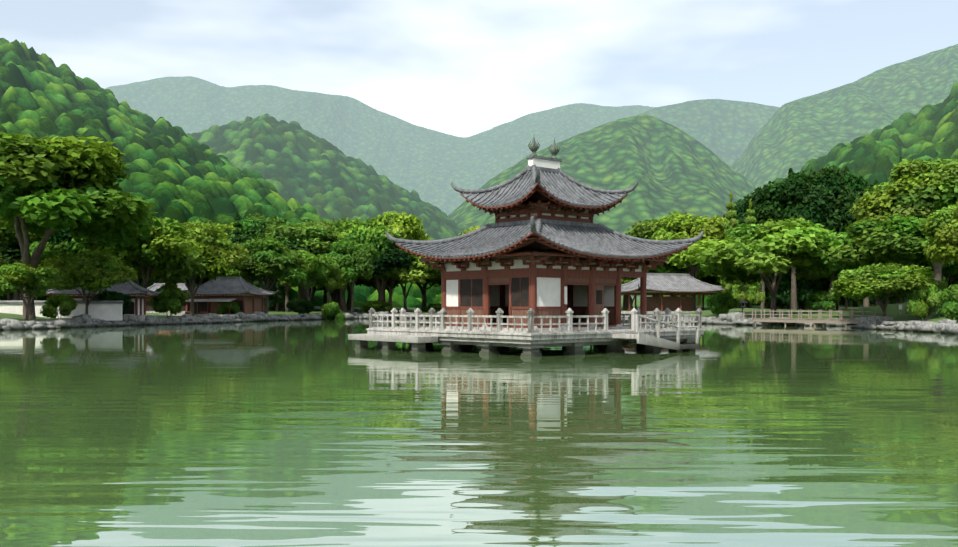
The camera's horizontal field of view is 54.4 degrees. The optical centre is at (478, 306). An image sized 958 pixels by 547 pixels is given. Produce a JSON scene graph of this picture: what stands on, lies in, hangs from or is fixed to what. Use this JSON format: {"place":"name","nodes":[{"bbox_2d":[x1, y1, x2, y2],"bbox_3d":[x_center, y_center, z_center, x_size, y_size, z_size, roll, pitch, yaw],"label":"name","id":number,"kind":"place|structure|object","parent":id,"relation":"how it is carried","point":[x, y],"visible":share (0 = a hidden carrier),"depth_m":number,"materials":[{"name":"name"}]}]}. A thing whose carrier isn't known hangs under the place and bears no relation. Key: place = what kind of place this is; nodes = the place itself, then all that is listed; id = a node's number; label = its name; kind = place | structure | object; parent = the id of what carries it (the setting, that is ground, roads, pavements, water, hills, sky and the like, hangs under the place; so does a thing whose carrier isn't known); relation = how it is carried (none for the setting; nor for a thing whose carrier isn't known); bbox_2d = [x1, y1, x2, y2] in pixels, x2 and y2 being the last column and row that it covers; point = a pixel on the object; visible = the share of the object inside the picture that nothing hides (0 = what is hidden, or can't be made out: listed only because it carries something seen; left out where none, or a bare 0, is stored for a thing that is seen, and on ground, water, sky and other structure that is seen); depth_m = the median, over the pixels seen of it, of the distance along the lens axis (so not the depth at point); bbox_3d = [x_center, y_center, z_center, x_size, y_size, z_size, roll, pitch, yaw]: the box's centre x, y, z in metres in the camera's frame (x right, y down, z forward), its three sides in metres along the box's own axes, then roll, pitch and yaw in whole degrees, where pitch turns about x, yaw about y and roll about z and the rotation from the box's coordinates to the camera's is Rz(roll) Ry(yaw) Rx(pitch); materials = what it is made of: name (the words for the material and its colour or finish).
{"place":"outdoors","nodes":[
{"label":"outdoors","id":0,"kind":"place"},
{"bbox_2d":[169,298,237,315],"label":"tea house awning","id":1,"kind":"object","parent":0,"point":[210,300],"visible":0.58,"depth_m":142.13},
{"bbox_2d":[0,38,440,307],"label":"mountain","id":2,"kind":"structure","parent":0,"point":[178,173],"depth_m":380.74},
{"bbox_2d":[187,113,467,239],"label":"mountain","id":3,"kind":"structure","parent":0,"point":[324,178],"depth_m":718.35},
{"bbox_2d":[105,76,655,215],"bbox_3d":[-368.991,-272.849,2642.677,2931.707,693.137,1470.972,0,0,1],"label":"mountain","id":4,"kind":"structure","parent":0,"point":[428,165],"depth_m":2386.70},
{"bbox_2d":[0,318,957,546],"bbox_3d":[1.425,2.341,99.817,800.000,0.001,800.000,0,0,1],"label":"water","id":5,"kind":"structure","parent":0,"point":[308,433],"depth_m":16.25,"materials":[{"name":"liquid"}]},
{"bbox_2d":[348,308,704,356],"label":"pavilion platform","id":6,"kind":"structure","parent":5,"relation":"in","point":[531,342],"depth_m":46.83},
{"bbox_2d":[0,296,957,325],"bbox_3d":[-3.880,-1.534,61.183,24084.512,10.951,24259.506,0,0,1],"label":"ground","id":7,"kind":"structure","parent":0,"point":[894,313],"depth_m":117.00,"materials":[{"name":"green plant"}]},
{"bbox_2d":[7,291,12,299],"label":"tall tree","id":8,"kind":"object","parent":7,"relation":"on","point":[9,296],"depth_m":238.50,"materials":[{"name":"green plant"}]},
{"bbox_2d":[0,243,29,265],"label":"broad tree","id":9,"kind":"object","parent":7,"relation":"on","point":[14,253],"visible":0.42,"depth_m":185.36,"materials":[{"name":"green plant"}]},
{"bbox_2d":[0,245,39,274],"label":"broad tree","id":10,"kind":"object","parent":7,"relation":"on","point":[7,262],"visible":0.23,"depth_m":184.35,"materials":[{"name":"green plant"}]},
{"bbox_2d":[0,221,49,299],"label":"broad tree","id":11,"kind":"object","parent":7,"relation":"on","point":[8,240],"visible":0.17,"depth_m":185.62,"materials":[{"name":"green plant"}]},
{"bbox_2d":[0,262,60,319],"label":"maple tree","id":12,"kind":"object","parent":7,"relation":"on","point":[16,277],"visible":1,"depth_m":96.93,"materials":[{"name":"green plant"}]},
{"bbox_2d":[29,228,76,262],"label":"broad tree","id":13,"kind":"object","parent":7,"relation":"on","point":[50,250],"visible":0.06,"depth_m":182.10,"materials":[{"name":"green plant"}]},
{"bbox_2d":[40,293,77,318],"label":"shrub","id":14,"kind":"object","parent":7,"relation":"on","point":[65,304],"visible":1,"depth_m":103.94,"materials":[{"name":"green plant"}]},
{"bbox_2d":[0,300,123,320],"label":"garden wall","id":15,"kind":"structure","parent":7,"relation":"on","point":[106,310],"depth_m":109.03,"materials":[{"name":"paint"}]},
{"bbox_2d":[45,228,83,257],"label":"maple tree","id":16,"kind":"object","parent":7,"relation":"on","point":[63,235],"visible":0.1,"depth_m":180.79,"materials":[{"name":"green plant"}]},
{"bbox_2d":[0,131,160,318],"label":"broad tree","id":17,"kind":"object","parent":7,"relation":"on","point":[50,186],"visible":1,"depth_m":97.73,"materials":[{"name":"green plant"}]},
{"bbox_2d":[38,249,138,313],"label":"maple tree","id":18,"kind":"object","parent":7,"relation":"on","point":[91,271],"visible":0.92,"depth_m":106.39,"materials":[{"name":"green plant"}]},
{"bbox_2d":[45,278,162,321],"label":"store house","id":19,"kind":"structure","parent":7,"relation":"on","point":[136,309],"depth_m":115.14,"materials":[{"name":"grey wood"}]},
{"bbox_2d":[92,291,131,314],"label":"shrub","id":20,"kind":"object","parent":7,"relation":"on","point":[110,296],"visible":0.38,"depth_m":111.88,"materials":[{"name":"green plant"}]},
{"bbox_2d":[72,214,208,295],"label":"tree","id":21,"kind":"object","parent":7,"relation":"on","point":[168,252],"visible":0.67,"depth_m":119.76,"materials":[{"name":"green plant"}]},
{"bbox_2d":[132,274,165,281],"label":"maple tree","id":22,"kind":"object","parent":7,"relation":"on","point":[151,277],"depth_m":196.58,"materials":[{"name":"green plant"}]},
{"bbox_2d":[146,283,189,313],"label":"gate house","id":23,"kind":"structure","parent":7,"relation":"on","point":[185,305],"depth_m":149.22,"materials":[{"name":"grey wood"}]},
{"bbox_2d":[149,283,189,316],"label":"shrub","id":24,"kind":"object","parent":7,"relation":"on","point":[171,298],"visible":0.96,"depth_m":123.03,"materials":[{"name":"green plant"}]},
{"bbox_2d":[178,221,202,227],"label":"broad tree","id":25,"kind":"object","parent":7,"relation":"on","point":[188,222],"depth_m":214.54,"materials":[{"name":"green plant"}]},
{"bbox_2d":[172,273,226,284],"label":"broad tree","id":26,"kind":"object","parent":7,"relation":"on","point":[197,279],"visible":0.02,"depth_m":214.15,"materials":[{"name":"green plant"}]},
{"bbox_2d":[152,219,249,315],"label":"tree","id":27,"kind":"object","parent":7,"relation":"on","point":[220,254],"visible":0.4,"depth_m":135.67,"materials":[{"name":"green plant"}]},
{"bbox_2d":[195,276,248,284],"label":"maple tree","id":28,"kind":"object","parent":7,"relation":"on","point":[207,279],"depth_m":218.98,"materials":[{"name":"green plant"}]},
{"bbox_2d":[215,222,239,230],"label":"broad tree","id":29,"kind":"object","parent":7,"relation":"on","point":[226,226],"depth_m":212.22,"materials":[{"name":"green plant"}]},
{"bbox_2d":[215,301,241,314],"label":"shrub","id":30,"kind":"object","parent":7,"relation":"on","point":[224,307],"visible":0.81,"depth_m":141.75,"materials":[{"name":"green plant"}]},
{"bbox_2d":[184,277,277,316],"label":"tea house","id":31,"kind":"structure","parent":7,"relation":"on","point":[249,300],"depth_m":144.34,"materials":[{"name":"tile"}]},
{"bbox_2d":[229,212,247,281],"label":"conifer tree","id":32,"kind":"object","parent":7,"relation":"on","point":[236,231],"visible":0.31,"depth_m":172.28,"materials":[{"name":"green plant"}]},
{"bbox_2d":[222,227,257,284],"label":"broad tree","id":33,"kind":"object","parent":7,"relation":"on","point":[229,231],"visible":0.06,"depth_m":186.57,"materials":[{"name":"green plant"}]},
{"bbox_2d":[227,212,290,281],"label":"broad tree","id":34,"kind":"object","parent":7,"relation":"on","point":[251,224],"visible":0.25,"depth_m":187.00,"materials":[{"name":"green plant"}]},
{"bbox_2d":[253,225,273,309],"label":"conifer tree","id":35,"kind":"object","parent":7,"relation":"on","point":[256,283],"visible":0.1,"depth_m":175.24,"materials":[{"name":"green plant"}]},
{"bbox_2d":[250,279,280,311],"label":"broad tree","id":36,"kind":"object","parent":7,"relation":"on","point":[276,303],"depth_m":190.96,"materials":[{"name":"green plant"}]},
{"bbox_2d":[225,236,309,313],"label":"broad tree","id":37,"kind":"object","parent":7,"relation":"on","point":[270,258],"visible":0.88,"depth_m":149.11,"materials":[{"name":"green plant"}]},
{"bbox_2d":[270,229,284,311],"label":"conifer tree","id":38,"kind":"object","parent":7,"relation":"on","point":[277,297],"visible":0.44,"depth_m":178.08,"materials":[{"name":"green plant"}]},
{"bbox_2d":[268,242,317,311],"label":"broad tree","id":39,"kind":"object","parent":7,"relation":"on","point":[287,288],"visible":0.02,"depth_m":182.99,"materials":[{"name":"green plant"}]},
{"bbox_2d":[256,221,340,298],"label":"tall tree","id":40,"kind":"object","parent":7,"relation":"on","point":[315,236],"visible":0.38,"depth_m":183.34,"materials":[{"name":"green plant"}]},
{"bbox_2d":[286,298,313,313],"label":"shrub","id":41,"kind":"object","parent":7,"relation":"on","point":[300,306],"visible":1,"depth_m":159.28,"materials":[{"name":"green plant"}]},
{"bbox_2d":[279,249,331,313],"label":"maple tree","id":42,"kind":"object","parent":7,"relation":"on","point":[317,269],"visible":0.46,"depth_m":165.70,"materials":[{"name":"green plant"}]},
{"bbox_2d":[290,220,341,298],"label":"tall tree","id":43,"kind":"object","parent":7,"relation":"on","point":[304,295],"visible":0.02,"depth_m":195.52,"materials":[{"name":"green plant"}]},
{"bbox_2d":[323,290,327,305],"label":"broad tree","id":44,"kind":"object","parent":7,"relation":"on","point":[325,301],"depth_m":218.21,"materials":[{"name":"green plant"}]},
{"bbox_2d":[310,282,350,309],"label":"maple tree","id":45,"kind":"object","parent":7,"relation":"on","point":[312,296],"depth_m":217.31,"materials":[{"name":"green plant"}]},
{"bbox_2d":[315,257,348,302],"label":"broad tree","id":46,"kind":"object","parent":7,"relation":"on","point":[332,280],"visible":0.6,"depth_m":170.04,"materials":[{"name":"green plant"}]},
{"bbox_2d":[321,302,345,319],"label":"shrub","id":47,"kind":"object","parent":7,"relation":"on","point":[331,310],"visible":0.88,"depth_m":164.45,"materials":[{"name":"green plant"}]},
{"bbox_2d":[324,217,351,301],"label":"maple tree","id":48,"kind":"object","parent":7,"relation":"on","point":[334,224],"depth_m":205.85,"materials":[{"name":"green plant"}]},
{"bbox_2d":[308,275,372,301],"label":"maple tree","id":49,"kind":"object","parent":7,"relation":"on","point":[332,294],"depth_m":199.12,"materials":[{"name":"green plant"}]},
{"bbox_2d":[346,284,350,309],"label":"tall tree","id":50,"kind":"object","parent":7,"relation":"on","point":[348,303],"depth_m":221.55,"materials":[{"name":"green plant"}]},
{"bbox_2d":[328,238,379,313],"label":"broad tree","id":51,"kind":"object","parent":7,"relation":"on","point":[355,259],"visible":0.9,"depth_m":173.29,"materials":[{"name":"green plant"}]},
{"bbox_2d":[335,280,373,306],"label":"broad tree","id":52,"kind":"object","parent":7,"relation":"on","point":[337,293],"visible":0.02,"depth_m":205.30,"materials":[{"name":"green plant"}]},
{"bbox_2d":[324,238,392,311],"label":"tall tree","id":53,"kind":"object","parent":7,"relation":"on","point":[343,306],"visible":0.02,"depth_m":191.98,"materials":[{"name":"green plant"}]},
{"bbox_2d":[335,216,384,301],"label":"broad tree","id":54,"kind":"object","parent":7,"relation":"on","point":[365,223],"visible":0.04,"depth_m":200.17,"materials":[{"name":"green plant"}]},
{"bbox_2d":[360,300,391,311],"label":"shrub","id":55,"kind":"object","parent":7,"relation":"on","point":[375,305],"visible":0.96,"depth_m":190.65,"materials":[{"name":"green plant"}]},
{"bbox_2d":[341,217,414,301],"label":"maple tree","id":56,"kind":"object","parent":7,"relation":"on","point":[361,239],"visible":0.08,"depth_m":187.84,"materials":[{"name":"green plant"}]},
{"bbox_2d":[334,210,433,311],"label":"maple tree","id":57,"kind":"object","parent":7,"relation":"on","point":[413,221],"visible":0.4,"depth_m":190.46,"materials":[{"name":"green plant"}]},
{"bbox_2d":[363,243,416,311],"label":"tall tree","id":58,"kind":"object","parent":7,"relation":"on","point":[390,257],"visible":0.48,"depth_m":186.23,"materials":[{"name":"green plant"}]},
{"bbox_2d":[359,255,440,311],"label":"maple tree","id":59,"kind":"object","parent":7,"relation":"on","point":[421,272],"visible":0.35,"depth_m":189.54,"materials":[{"name":"green plant"}]},
{"bbox_2d":[399,279,440,309],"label":"broad tree","id":60,"kind":"object","parent":7,"relation":"on","point":[423,289],"depth_m":210.20,"materials":[{"name":"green plant"}]},
{"bbox_2d":[414,279,440,286],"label":"broad tree","id":61,"kind":"object","parent":7,"relation":"on","point":[438,282],"depth_m":226.53,"materials":[{"name":"green plant"}]},
{"bbox_2d":[421,303,440,311],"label":"shrub","id":62,"kind":"object","parent":7,"relation":"on","point":[434,306],"visible":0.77,"depth_m":194.66,"materials":[{"name":"green plant"}]},
{"bbox_2d":[441,225,482,262],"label":"broad tree","id":63,"kind":"object","parent":7,"relation":"on","point":[472,229],"depth_m":192.22,"materials":[{"name":"green plant"}]},
{"bbox_2d":[0,311,957,333],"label":"shore rocks","id":64,"kind":"object","parent":7,"relation":"on","point":[946,326],"visible":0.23,"depth_m":112.13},
{"bbox_2d":[623,295,626,309],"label":"broad tree","id":65,"kind":"object","parent":7,"relation":"on","point":[624,303],"depth_m":224.09,"materials":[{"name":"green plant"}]},
{"bbox_2d":[621,278,634,310],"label":"maple tree","id":66,"kind":"object","parent":7,"relation":"on","point":[625,280],"visible":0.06,"depth_m":171.64,"materials":[{"name":"green plant"}]},
{"bbox_2d":[625,216,674,296],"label":"tall tree","id":67,"kind":"object","parent":7,"relation":"on","point":[645,229],"visible":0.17,"depth_m":182.06,"materials":[{"name":"green plant"}]},
{"bbox_2d":[633,238,688,295],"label":"broad tree","id":68,"kind":"object","parent":7,"relation":"on","point":[665,267],"visible":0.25,"depth_m":160.21,"materials":[{"name":"green plant"}]},
{"bbox_2d":[621,273,724,313],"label":"pavilion","id":69,"kind":"structure","parent":7,"relation":"on","point":[662,284],"depth_m":149.18,"materials":[{"name":"tile"}]},
{"bbox_2d":[652,267,705,296],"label":"broad tree","id":70,"kind":"object","parent":7,"relation":"on","point":[700,274],"depth_m":185.63,"materials":[{"name":"green plant"}]},
{"bbox_2d":[650,211,736,309],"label":"broad tree","id":71,"kind":"object","parent":7,"relation":"on","point":[678,226],"visible":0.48,"depth_m":155.98,"materials":[{"name":"green plant"}]},
{"bbox_2d":[691,276,721,296],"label":"broad tree","id":72,"kind":"object","parent":7,"relation":"on","point":[714,280],"visible":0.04,"depth_m":225.36,"materials":[{"name":"green plant"}]},
{"bbox_2d":[706,291,739,314],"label":"shrub","id":73,"kind":"object","parent":7,"relation":"on","point":[721,303],"visible":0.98,"depth_m":126.16,"materials":[{"name":"green plant"}]},
{"bbox_2d":[718,192,747,303],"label":"conifer tree","id":74,"kind":"object","parent":7,"relation":"on","point":[734,290],"visible":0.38,"depth_m":148.46,"materials":[{"name":"green plant"}]},
{"bbox_2d":[739,299,747,315],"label":"stone lantern","id":75,"kind":"object","parent":7,"relation":"on","point":[742,302],"visible":0.69,"depth_m":126.98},
{"bbox_2d":[723,189,764,308],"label":"broad tree","id":76,"kind":"object","parent":7,"relation":"on","point":[741,208],"visible":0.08,"depth_m":173.38,"materials":[{"name":"green plant"}]},
{"bbox_2d":[738,199,764,307],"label":"conifer tree","id":77,"kind":"object","parent":7,"relation":"on","point":[753,293],"visible":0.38,"depth_m":150.32,"materials":[{"name":"green plant"}]},
{"bbox_2d":[746,273,788,308],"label":"conifer tree","id":78,"kind":"object","parent":7,"relation":"on","point":[767,293],"visible":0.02,"depth_m":179.19,"materials":[{"name":"green plant"}]},
{"bbox_2d":[683,218,854,313],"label":"maple tree","id":79,"kind":"object","parent":7,"relation":"on","point":[750,253],"visible":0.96,"depth_m":117.57,"materials":[{"name":"green plant"}]},
{"bbox_2d":[766,168,814,309],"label":"conifer tree","id":80,"kind":"object","parent":7,"relation":"on","point":[783,295],"visible":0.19,"depth_m":172.18,"materials":[{"name":"green plant"}]},
{"bbox_2d":[745,172,846,309],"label":"tall tree","id":81,"kind":"object","parent":7,"relation":"on","point":[796,197],"visible":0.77,"depth_m":164.38,"materials":[{"name":"green plant"}]},
{"bbox_2d":[800,279,813,309],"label":"broad tree","id":82,"kind":"object","parent":7,"relation":"on","point":[803,307],"depth_m":185.62,"materials":[{"name":"green plant"}]},
{"bbox_2d":[742,310,875,327],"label":"foot bridge","id":83,"kind":"structure","parent":7,"relation":"on","point":[824,322],"depth_m":107.05,"materials":[{"name":"stone"}]},
{"bbox_2d":[798,278,827,307],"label":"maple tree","id":84,"kind":"object","parent":7,"relation":"on","point":[815,280],"depth_m":213.94,"materials":[{"name":"green plant"}]},
{"bbox_2d":[794,246,845,309],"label":"maple tree","id":85,"kind":"object","parent":7,"relation":"on","point":[817,272],"visible":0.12,"depth_m":118.13,"materials":[{"name":"green plant"}]},
{"bbox_2d":[804,290,840,310],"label":"shrub","id":86,"kind":"object","parent":7,"relation":"on","point":[826,300],"visible":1,"depth_m":116.75,"materials":[{"name":"green plant"}]},
{"bbox_2d":[796,164,869,309],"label":"broad tree","id":87,"kind":"object","parent":7,"relation":"on","point":[836,182],"visible":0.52,"depth_m":164.70,"materials":[{"name":"green plant"}]},
{"bbox_2d":[817,166,876,308],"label":"conifer tree","id":88,"kind":"object","parent":7,"relation":"on","point":[845,301],"depth_m":174.31,"materials":[{"name":"green plant"}]},
{"bbox_2d":[852,299,858,306],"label":"tall tree","id":89,"kind":"object","parent":7,"relation":"on","point":[855,304],"depth_m":210.02,"materials":[{"name":"green plant"}]},
{"bbox_2d":[834,183,886,306],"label":"tall tree","id":90,"kind":"object","parent":7,"relation":"on","point":[866,302],"depth_m":165.25,"materials":[{"name":"green plant"}]},
{"bbox_2d":[873,180,878,305],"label":"conifer tree","id":91,"kind":"object","parent":7,"relation":"on","point":[875,302],"depth_m":178.30,"materials":[{"name":"green plant"}]},
{"bbox_2d":[824,213,937,313],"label":"broad tree","id":92,"kind":"object","parent":7,"relation":"on","point":[894,238],"visible":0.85,"depth_m":101.28,"materials":[{"name":"green plant"}]},
{"bbox_2d":[829,262,946,315],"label":"maple tree","id":93,"kind":"object","parent":7,"relation":"on","point":[875,281],"visible":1,"depth_m":93.52,"materials":[{"name":"green plant"}]},
{"bbox_2d":[888,157,910,302],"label":"conifer tree","id":94,"kind":"object","parent":7,"relation":"on","point":[894,297],"visible":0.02,"depth_m":187.90,"materials":[{"name":"green plant"}]},
{"bbox_2d":[849,157,957,293],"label":"tall tree","id":95,"kind":"object","parent":7,"relation":"on","point":[918,188],"visible":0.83,"depth_m":126.14,"materials":[{"name":"green plant"}]},
{"bbox_2d":[906,283,941,319],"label":"shrub","id":96,"kind":"object","parent":7,"relation":"on","point":[918,307],"visible":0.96,"depth_m":91.20,"materials":[{"name":"green plant"}]},
{"bbox_2d":[905,259,955,302],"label":"broad tree","id":97,"kind":"object","parent":7,"relation":"on","point":[944,269],"depth_m":182.25,"materials":[{"name":"green plant"}]},
{"bbox_2d":[922,270,949,290],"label":"maple tree","id":98,"kind":"object","parent":7,"relation":"on","point":[941,277],"depth_m":220.56,"materials":[{"name":"green plant"}]},
{"bbox_2d":[919,201,957,263],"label":"broad tree","id":99,"kind":"object","parent":7,"relation":"on","point":[941,226],"visible":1,"depth_m":88.82,"materials":[{"name":"green plant"}]},
{"bbox_2d":[920,260,957,274],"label":"broad tree","id":100,"kind":"object","parent":7,"relation":"on","point":[953,270],"depth_m":183.54,"materials":[{"name":"green plant"}]},
{"bbox_2d":[936,284,957,319],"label":"shrub","id":101,"kind":"object","parent":7,"relation":"on","point":[948,299],"visible":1,"depth_m":84.29,"materials":[{"name":"green plant"}]},
{"bbox_2d":[948,273,957,287],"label":"conifer tree","id":102,"kind":"object","parent":7,"relation":"on","point":[956,278],"visible":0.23,"depth_m":187.96,"materials":[{"name":"green plant"}]},
{"bbox_2d":[0,0,957,136],"label":"sky","id":103,"kind":"structure","parent":0,"point":[459,68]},
{"bbox_2d":[385,136,703,330],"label":"pavilion","id":104,"kind":"structure","parent":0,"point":[543,245],"depth_m":49.90,"materials":[{"name":"red wood"}]},
{"bbox_2d":[448,114,755,295],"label":"mountain","id":105,"kind":"structure","parent":0,"point":[668,167],"depth_m":867.21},
{"bbox_2d":[636,99,779,165],"bbox_3d":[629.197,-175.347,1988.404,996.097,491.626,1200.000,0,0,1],"label":"mountain","id":106,"kind":"structure","parent":0,"point":[725,131],"depth_m":1834.97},
{"bbox_2d":[663,82,957,305],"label":"mountain","id":107,"kind":"structure","parent":0,"point":[927,132],"depth_m":422.81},
{"bbox_2d":[730,44,957,187],"bbox_3d":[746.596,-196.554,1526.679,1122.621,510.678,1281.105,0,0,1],"label":"mountain","id":108,"kind":"structure","parent":0,"point":[796,135],"depth_m":1263.66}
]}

